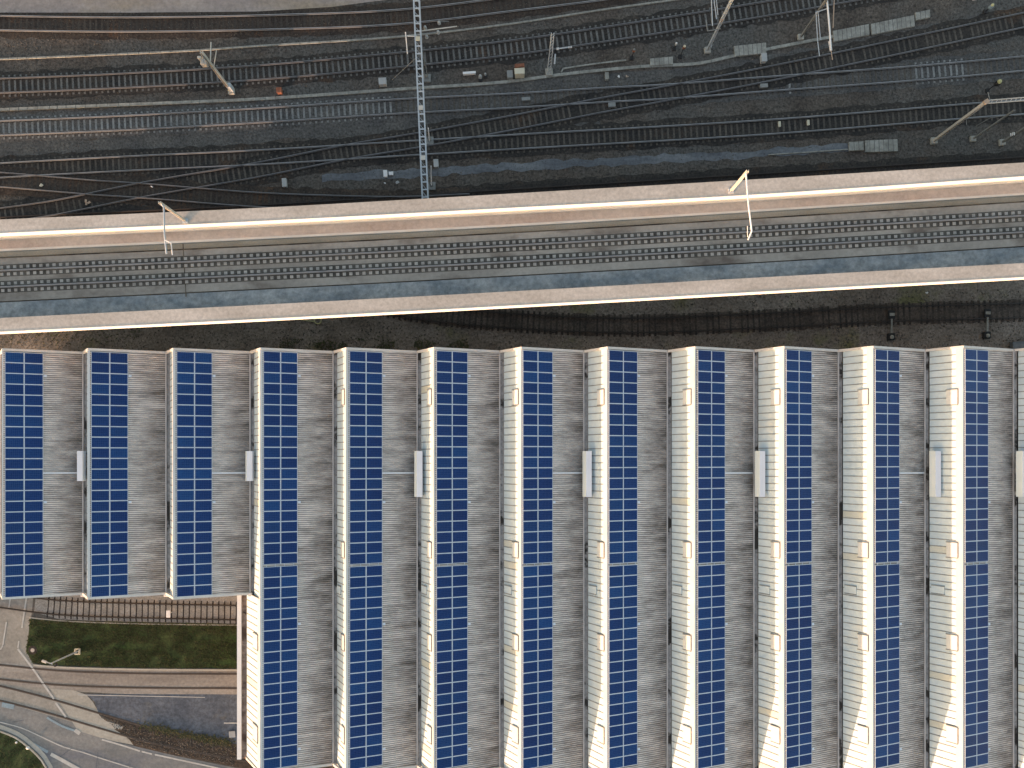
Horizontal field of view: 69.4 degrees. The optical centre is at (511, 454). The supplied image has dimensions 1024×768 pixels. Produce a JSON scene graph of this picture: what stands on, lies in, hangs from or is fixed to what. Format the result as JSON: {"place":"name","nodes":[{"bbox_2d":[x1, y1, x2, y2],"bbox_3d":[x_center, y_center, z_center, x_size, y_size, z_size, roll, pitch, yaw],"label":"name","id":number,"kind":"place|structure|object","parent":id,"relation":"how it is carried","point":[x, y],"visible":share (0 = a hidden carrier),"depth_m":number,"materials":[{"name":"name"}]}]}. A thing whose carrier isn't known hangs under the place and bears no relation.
{"place":"outdoors","nodes":[
{"label":"outdoors","id":0,"kind":"place"},
{"bbox_2d":[0,733,44,767],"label":"lawn","id":1,"kind":"structure","parent":0,"point":[18,761],"depth_m":77.94,"materials":[{"name":"green plant"}]},
{"bbox_2d":[28,646,36,654],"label":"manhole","id":2,"kind":"object","parent":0,"point":[32,650],"visible":1,"depth_m":77.93,"materials":[{"name":"grey metal"}]},
{"bbox_2d":[0,597,119,721],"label":"road","id":3,"kind":"structure","parent":0,"point":[15,632],"depth_m":77.99,"materials":[{"name":"grey asphalt"}]},
{"bbox_2d":[17,649,54,698],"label":"road marking","id":4,"kind":"object","parent":3,"relation":"on","point":[35,672],"visible":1,"depth_m":77.97,"materials":[{"name":"paint"}]},
{"bbox_2d":[0,662,236,693],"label":"track paving","id":5,"kind":"structure","parent":3,"relation":"on","point":[93,679],"depth_m":77.99,"materials":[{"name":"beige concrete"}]},
{"bbox_2d":[0,664,236,674],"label":"rail groove","id":6,"kind":"object","parent":5,"relation":"on","point":[121,672],"visible":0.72,"depth_m":77.98},
{"bbox_2d":[0,678,236,688],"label":"rail groove","id":7,"kind":"object","parent":5,"relation":"on","point":[117,686],"visible":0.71,"depth_m":77.98},
{"bbox_2d":[0,685,236,745],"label":"rail groove","id":8,"kind":"object","parent":3,"relation":"on","point":[83,707],"visible":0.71,"depth_m":77.98},
{"bbox_2d":[33,664,236,670],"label":"kerb","id":9,"kind":"structure","parent":3,"relation":"on","point":[136,668],"depth_m":77.90,"materials":[{"name":"concrete"}]},
{"bbox_2d":[51,689,132,744],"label":"concrete apron","id":10,"kind":"object","parent":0,"point":[80,700],"visible":1,"depth_m":77.98,"materials":[{"name":"beige concrete"}]},
{"bbox_2d":[0,702,232,767],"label":"asphalt road","id":11,"kind":"structure","parent":0,"point":[37,723],"depth_m":77.99,"materials":[{"name":"grey asphalt"}]},
{"bbox_2d":[1,702,13,708],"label":"road marking","id":12,"kind":"object","parent":11,"relation":"on","point":[7,705],"visible":1,"depth_m":77.97,"materials":[{"name":"white paint"}]},
{"bbox_2d":[0,731,46,767],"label":"kerb","id":13,"kind":"structure","parent":11,"relation":"on","point":[31,750],"depth_m":77.87,"materials":[{"name":"stone"}]},
{"bbox_2d":[0,725,52,767],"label":"gutter strip","id":14,"kind":"object","parent":11,"relation":"on","point":[31,744],"visible":1,"depth_m":77.97,"materials":[{"name":"concrete"}]},
{"bbox_2d":[46,717,74,730],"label":"road marking","id":15,"kind":"object","parent":11,"relation":"on","point":[55,722],"visible":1,"depth_m":77.97,"materials":[{"name":"blue paint"}]},
{"bbox_2d":[50,753,78,767],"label":"road marking","id":16,"kind":"object","parent":11,"relation":"on","point":[53,755],"visible":1,"depth_m":77.97,"materials":[{"name":"paint"}]},
{"bbox_2d":[0,722,131,767],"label":"road marking","id":17,"kind":"object","parent":11,"relation":"on","point":[66,747],"visible":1,"depth_m":77.97,"materials":[{"name":"paint"}]},
{"bbox_2d":[102,739,139,751],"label":"road marking","id":18,"kind":"object","parent":11,"relation":"on","point":[120,745],"visible":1,"depth_m":77.97,"materials":[{"name":"paint"}]},
{"bbox_2d":[0,700,248,762],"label":"rail groove","id":19,"kind":"object","parent":11,"relation":"on","point":[116,732],"visible":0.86,"depth_m":77.98},
{"bbox_2d":[155,754,217,767],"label":"road marking","id":20,"kind":"object","parent":11,"relation":"on","point":[185,761],"visible":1,"depth_m":77.97,"materials":[{"name":"paint"}]},
{"bbox_2d":[0,619,236,767],"bbox_3d":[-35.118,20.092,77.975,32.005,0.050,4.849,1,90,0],"label":"lawn","id":21,"kind":"structure","parent":0,"point":[166,639],"depth_m":77.95,"materials":[{"name":"green plant"}]},
{"bbox_2d":[41,648,80,666],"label":"street lamp","id":22,"kind":"object","parent":21,"relation":"on","point":[74,653],"visible":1,"depth_m":75.86,"materials":[{"name":"metal"}]},
{"bbox_2d":[26,595,237,767],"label":"yard ground","id":23,"kind":"structure","parent":0,"point":[35,615],"depth_m":78.00,"materials":[{"name":"grey concrete"}]},
{"bbox_2d":[0,595,236,623],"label":"railway track","id":24,"kind":"structure","parent":23,"relation":"on","point":[136,603],"depth_m":77.93,"materials":[{"name":"brown gravel"}]},
{"bbox_2d":[29,617,236,625],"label":"kerb","id":25,"kind":"structure","parent":23,"relation":"on","point":[125,623],"depth_m":77.91,"materials":[{"name":"concrete"}]},
{"bbox_2d":[53,619,236,624],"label":"edge board","id":26,"kind":"object","parent":23,"relation":"on","point":[132,622],"visible":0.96,"depth_m":77.97,"materials":[{"name":"grey concrete"}]},
{"bbox_2d":[102,715,329,767],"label":"gravel bed","id":27,"kind":"object","parent":23,"relation":"on","point":[239,764],"visible":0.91,"depth_m":77.98,"materials":[{"name":"grey gravel"}]},
{"bbox_2d":[100,716,235,765],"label":"ballast stones","id":28,"kind":"object","parent":27,"relation":"on","point":[105,719],"visible":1,"depth_m":77.97,"materials":[{"name":"gravel"}]},
{"bbox_2d":[0,0,380,12],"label":"paving","id":29,"kind":"structure","parent":0,"point":[75,6],"depth_m":77.98,"materials":[{"name":"grey concrete"}]},
{"bbox_2d":[0,0,1023,767],"bbox_3d":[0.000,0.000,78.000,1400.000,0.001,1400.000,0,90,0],"label":"ground","id":30,"kind":"structure","parent":0,"point":[766,34],"depth_m":78.00,"materials":[{"name":"grey gravel"}]},
{"bbox_2d":[0,686,247,761],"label":"railway track","id":31,"kind":"structure","parent":30,"relation":"on","point":[112,717],"depth_m":77.96,"materials":[{"name":"metal"}]},
{"bbox_2d":[87,694,236,743],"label":"asphalt yard","id":32,"kind":"structure","parent":30,"relation":"on","point":[210,714],"depth_m":77.99,"materials":[{"name":"grey asphalt"}]},
{"bbox_2d":[90,695,204,697],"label":"road marking","id":33,"kind":"object","parent":32,"relation":"on","point":[143,696],"visible":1,"depth_m":77.97,"materials":[{"name":"paint"}]},
{"bbox_2d":[197,42,234,94],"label":"catenary mast","id":34,"kind":"object","parent":30,"relation":"on","point":[205,61],"visible":1,"depth_m":72.81,"materials":[{"name":"beige metal"}]},
{"bbox_2d":[0,166,469,209],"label":"railway track","id":35,"kind":"structure","parent":30,"relation":"on","point":[112,195],"depth_m":77.95,"materials":[{"name":"gravel"}]},
{"bbox_2d":[276,87,282,94],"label":"relay box","id":36,"kind":"object","parent":30,"relation":"on","point":[279,90],"visible":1,"depth_m":77.44,"materials":[{"name":"orange metal"}]},
{"bbox_2d":[282,178,287,187],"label":"relay box","id":37,"kind":"object","parent":30,"relation":"on","point":[284,183],"visible":1,"depth_m":77.54,"materials":[{"name":"grey metal"}]},
{"bbox_2d":[0,117,599,155],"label":"gravel strip","id":38,"kind":"object","parent":30,"relation":"on","point":[20,148],"visible":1,"depth_m":77.99,"materials":[{"name":"grey gravel"}]},
{"bbox_2d":[0,0,644,40],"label":"railway track","id":39,"kind":"structure","parent":30,"relation":"on","point":[257,15],"depth_m":77.99,"materials":[{"name":"grey gravel"}]},
{"bbox_2d":[0,0,677,59],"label":"cable trough","id":40,"kind":"object","parent":30,"relation":"on","point":[334,41],"visible":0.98,"depth_m":77.88,"materials":[{"name":"concrete"}]},
{"bbox_2d":[378,77,386,86],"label":"equipment cabinet","id":41,"kind":"object","parent":30,"relation":"on","point":[382,81],"visible":1,"depth_m":77.34,"materials":[{"name":"grey metal"}]},
{"bbox_2d":[0,35,832,110],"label":"cable trough","id":42,"kind":"object","parent":30,"relation":"on","point":[391,89],"visible":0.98,"depth_m":77.88,"materials":[{"name":"concrete"}]},
{"bbox_2d":[392,0,456,198],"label":"catenary portal","id":43,"kind":"object","parent":30,"relation":"on","point":[426,78],"visible":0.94,"depth_m":70.89,"materials":[{"name":"metal"}]},
{"bbox_2d":[0,0,901,101],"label":"railway track","id":44,"kind":"structure","parent":30,"relation":"on","point":[441,48],"depth_m":77.98,"materials":[{"name":"grey gravel"}]},
{"bbox_2d":[463,71,475,75],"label":"marker board","id":45,"kind":"object","parent":30,"relation":"on","point":[469,73],"visible":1,"depth_m":77.59,"materials":[{"name":"white paint"}]},
{"bbox_2d":[507,70,512,79],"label":"equipment cabinet","id":46,"kind":"object","parent":30,"relation":"on","point":[509,74],"visible":1,"depth_m":77.34,"materials":[{"name":"metal"}]},
{"bbox_2d":[0,345,1023,767],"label":"factory hall","id":47,"kind":"structure","parent":30,"relation":"on","point":[932,563],"depth_m":70.09,"materials":[{"name":"white paint"}]},
{"bbox_2d":[5,352,76,597],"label":"solar array","id":48,"kind":"object","parent":47,"relation":"on","point":[23,462],"visible":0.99,"depth_m":68.94,"materials":[{"name":"glass"}]},
{"bbox_2d":[77,451,86,480],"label":"roof ventilator","id":49,"kind":"object","parent":47,"relation":"on","point":[81,465],"visible":0.89,"depth_m":69.65,"materials":[{"name":"metal"}]},
{"bbox_2d":[91,352,131,596],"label":"solar array","id":50,"kind":"object","parent":47,"relation":"on","point":[109,454],"visible":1,"depth_m":68.94,"materials":[{"name":"glass"}]},
{"bbox_2d":[177,351,244,596],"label":"solar array","id":51,"kind":"object","parent":47,"relation":"on","point":[203,464],"visible":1,"depth_m":68.96,"materials":[{"name":"glass"}]},
{"bbox_2d":[245,451,253,480],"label":"roof ventilator","id":52,"kind":"object","parent":47,"relation":"on","point":[249,465],"visible":1,"depth_m":69.65,"materials":[{"name":"metal"}]},
{"bbox_2d":[263,351,300,767],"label":"solar array","id":53,"kind":"object","parent":47,"relation":"on","point":[280,695],"visible":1,"depth_m":68.94,"materials":[{"name":"glass"}]},
{"bbox_2d":[349,351,413,767],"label":"solar array","id":54,"kind":"object","parent":47,"relation":"on","point":[365,655],"visible":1,"depth_m":68.91,"materials":[{"name":"glass"}]},
{"bbox_2d":[414,451,422,496],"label":"roof ventilator","id":55,"kind":"object","parent":47,"relation":"on","point":[418,473],"visible":1,"depth_m":69.65,"materials":[{"name":"metal"}]},
{"bbox_2d":[436,351,470,767],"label":"solar array","id":56,"kind":"object","parent":47,"relation":"on","point":[452,748],"visible":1,"depth_m":68.91,"materials":[{"name":"glass"}]},
{"bbox_2d":[523,350,582,767],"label":"solar array","id":57,"kind":"object","parent":47,"relation":"on","point":[538,749],"visible":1,"depth_m":68.92,"materials":[{"name":"glass"}]},
{"bbox_2d":[583,451,591,496],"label":"roof ventilator","id":58,"kind":"object","parent":47,"relation":"on","point":[587,473],"visible":1,"depth_m":69.65,"materials":[{"name":"metal"}]},
{"bbox_2d":[609,350,639,767],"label":"solar array","id":59,"kind":"object","parent":47,"relation":"on","point":[624,749],"visible":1,"depth_m":68.90,"materials":[{"name":"glass"}]},
{"bbox_2d":[698,350,752,767],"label":"solar array","id":60,"kind":"object","parent":47,"relation":"on","point":[712,749],"visible":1,"depth_m":68.93,"materials":[{"name":"glass"}]},
{"bbox_2d":[755,451,764,496],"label":"roof ventilator","id":61,"kind":"object","parent":47,"relation":"on","point":[759,473],"visible":1,"depth_m":69.66,"materials":[{"name":"metal"}]},
{"bbox_2d":[786,350,813,767],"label":"solar array","id":62,"kind":"object","parent":47,"relation":"on","point":[799,749],"visible":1,"depth_m":68.89,"materials":[{"name":"glass"}]},
{"bbox_2d":[875,349,923,767],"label":"solar array","id":63,"kind":"object","parent":47,"relation":"on","point":[887,655],"visible":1,"depth_m":68.92,"materials":[{"name":"glass"}]},
{"bbox_2d":[929,451,940,496],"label":"roof ventilator","id":64,"kind":"object","parent":47,"relation":"on","point":[934,473],"visible":1,"depth_m":69.69,"materials":[{"name":"metal"}]},
{"bbox_2d":[965,349,989,767],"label":"solar array","id":65,"kind":"object","parent":47,"relation":"on","point":[977,749],"visible":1,"depth_m":68.86,"materials":[{"name":"glass"}]},
{"bbox_2d":[1015,451,1023,496],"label":"roof ventilator","id":66,"kind":"object","parent":47,"relation":"on","point":[1019,479],"visible":1,"depth_m":69.89,"materials":[{"name":"metal"}]},
{"bbox_2d":[0,163,1023,333],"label":"railway viaduct","id":67,"kind":"object","parent":30,"relation":"on","point":[930,193],"visible":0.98,"depth_m":68.30,"materials":[{"name":"concrete"}]},
{"bbox_2d":[158,201,187,254],"bbox_3d":[-29.411,-19.281,64.800,0.646,5.000,4.494,-7,90,0],"label":"catenary mast","id":68,"kind":"object","parent":67,"relation":"on","point":[164,206],"visible":1,"depth_m":62.91,"materials":[{"name":"beige metal"}]},
{"bbox_2d":[0,211,1023,291],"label":"railway track","id":69,"kind":"structure","parent":67,"relation":"on","point":[513,245],"depth_m":68.27,"materials":[{"name":"metal"}]},
{"bbox_2d":[728,170,752,239],"bbox_3d":[20.085,-21.280,64.900,0.524,4.800,5.899,-4,90,0],"label":"catenary mast","id":70,"kind":"object","parent":67,"relation":"on","point":[740,179],"visible":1,"depth_m":62.98,"materials":[{"name":"beige metal"}]},
{"bbox_2d":[0,6,1023,218],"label":"railway track","id":71,"kind":"structure","parent":30,"relation":"on","point":[647,89],"depth_m":77.90,"materials":[{"name":"grey gravel"}]},
{"bbox_2d":[0,50,1023,142],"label":"railway track","id":72,"kind":"structure","parent":30,"relation":"on","point":[882,83],"depth_m":77.92,"materials":[{"name":"grey gravel"}]},
{"bbox_2d":[0,92,1023,178],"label":"railway track","id":73,"kind":"structure","parent":30,"relation":"on","point":[540,133],"depth_m":77.91,"materials":[{"name":"grey gravel"}]},
{"bbox_2d":[0,0,1023,204],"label":"ballast stones","id":74,"kind":"object","parent":30,"relation":"on","point":[512,84],"visible":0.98,"depth_m":77.98,"materials":[{"name":"grey gravel"}]},
{"bbox_2d":[0,149,1023,218],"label":"railway track","id":75,"kind":"structure","parent":30,"relation":"on","point":[933,163],"depth_m":77.91,"materials":[{"name":"grey gravel"}]},
{"bbox_2d":[514,68,524,78],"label":"equipment cabinet","id":76,"kind":"object","parent":30,"relation":"on","point":[519,72],"visible":1,"depth_m":76.94,"materials":[{"name":"beige metal"}]},
{"bbox_2d":[545,33,571,75],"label":"catenary mast","id":77,"kind":"object","parent":30,"relation":"on","point":[548,71],"visible":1,"depth_m":74.67,"materials":[{"name":"metal"}]},
{"bbox_2d":[560,59,625,72],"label":"cable trough","id":78,"kind":"object","parent":30,"relation":"on","point":[592,64],"visible":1,"depth_m":77.88,"materials":[{"name":"concrete"}]},
{"bbox_2d":[650,57,672,65],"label":"concrete cover","id":79,"kind":"object","parent":30,"relation":"on","point":[661,61],"visible":1,"depth_m":77.78,"materials":[{"name":"grey concrete"}]},
{"bbox_2d":[704,0,732,53],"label":"catenary mast","id":80,"kind":"object","parent":30,"relation":"on","point":[707,49],"visible":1,"depth_m":73.06,"materials":[{"name":"metal"}]},
{"bbox_2d":[476,7,1015,87],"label":"gravel strip","id":81,"kind":"object","parent":30,"relation":"on","point":[654,74],"visible":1,"depth_m":77.99,"materials":[{"name":"grey gravel"}]},
{"bbox_2d":[760,53,766,63],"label":"equipment cabinet","id":82,"kind":"object","parent":81,"relation":"on","point":[763,58],"visible":1,"depth_m":77.44,"materials":[{"name":"grey metal"}]},
{"bbox_2d":[733,43,765,56],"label":"concrete cover","id":83,"kind":"object","parent":30,"relation":"on","point":[750,49],"visible":1,"depth_m":77.78,"materials":[{"name":"grey concrete"}]},
{"bbox_2d":[768,149,848,154],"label":"cable trough","id":84,"kind":"object","parent":30,"relation":"on","point":[808,152],"visible":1,"depth_m":77.88,"materials":[{"name":"concrete"}]},
{"bbox_2d":[797,0,834,59],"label":"catenary mast","id":85,"kind":"object","parent":30,"relation":"on","point":[800,37],"visible":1,"depth_m":72.71,"materials":[{"name":"metal"}]},
{"bbox_2d":[832,24,868,42],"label":"concrete cover","id":86,"kind":"object","parent":30,"relation":"on","point":[850,33],"visible":1,"depth_m":77.78,"materials":[{"name":"grey concrete"}]},
{"bbox_2d":[848,141,863,150],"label":"concrete cover","id":87,"kind":"object","parent":30,"relation":"on","point":[856,146],"visible":1,"depth_m":77.78,"materials":[{"name":"grey concrete"}]},
{"bbox_2d":[864,139,897,152],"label":"concrete cover","id":88,"kind":"object","parent":30,"relation":"on","point":[875,146],"visible":1,"depth_m":77.78,"materials":[{"name":"grey concrete"}]},
{"bbox_2d":[870,15,914,35],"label":"concrete cover","id":89,"kind":"object","parent":30,"relation":"on","point":[892,25],"visible":1,"depth_m":77.78,"materials":[{"name":"grey concrete"}]},
{"bbox_2d":[914,10,929,20],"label":"concrete cover","id":90,"kind":"object","parent":30,"relation":"on","point":[922,15],"visible":1,"depth_m":77.78,"materials":[{"name":"grey concrete"}]},
{"bbox_2d":[930,92,1023,144],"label":"catenary mast","id":91,"kind":"object","parent":30,"relation":"on","point":[933,140],"visible":1,"depth_m":71.88,"materials":[{"name":"beige metal"}]},
{"bbox_2d":[969,110,1014,141],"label":"catenary mast","id":92,"kind":"object","parent":30,"relation":"on","point":[972,138],"visible":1,"depth_m":74.75,"materials":[{"name":"metal"}]},
{"bbox_2d":[985,79,1001,92],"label":"ground signal","id":93,"kind":"object","parent":30,"relation":"on","point":[998,82],"visible":0.98,"depth_m":76.38,"materials":[{"name":"black metal"}]},
{"bbox_2d":[998,127,1023,145],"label":"catenary mast","id":94,"kind":"object","parent":30,"relation":"on","point":[1001,142],"visible":1,"depth_m":76.83,"materials":[{"name":"metal"}]},
{"bbox_2d":[0,280,1023,367],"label":"dirt ground","id":95,"kind":"structure","parent":0,"point":[935,290],"depth_m":78.00,"materials":[{"name":"brown soil"}]},
{"bbox_2d":[5,328,478,752],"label":"weeds","id":96,"kind":"object","parent":95,"relation":"on","point":[214,739],"visible":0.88,"depth_m":77.94,"materials":[{"name":"plant"}]},
{"bbox_2d":[0,289,1023,350],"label":"ballast stones","id":97,"kind":"object","parent":95,"relation":"on","point":[374,338],"visible":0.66,"depth_m":77.97,"materials":[{"name":"grey gravel"}]},
{"bbox_2d":[377,299,1023,336],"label":"railway track","id":98,"kind":"structure","parent":95,"relation":"on","point":[909,306],"depth_m":77.94,"materials":[{"name":"gravel"}]},
{"bbox_2d":[887,310,894,339],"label":"point gear","id":99,"kind":"object","parent":95,"relation":"on","point":[891,316],"visible":1,"depth_m":77.68,"materials":[{"name":"black metal"}]},
{"bbox_2d":[982,309,990,338],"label":"point gear","id":100,"kind":"object","parent":95,"relation":"on","point":[986,334],"visible":1,"depth_m":77.68,"materials":[{"name":"black metal"}]},
{"bbox_2d":[1010,341,1023,348],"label":"concrete block","id":101,"kind":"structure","parent":95,"relation":"on","point":[1016,345],"depth_m":77.44,"materials":[{"name":"grey concrete"}]},
{"bbox_2d":[322,143,849,181],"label":"path","id":102,"kind":"structure","parent":0,"point":[557,164],"depth_m":77.99,"materials":[{"name":"grey concrete"}]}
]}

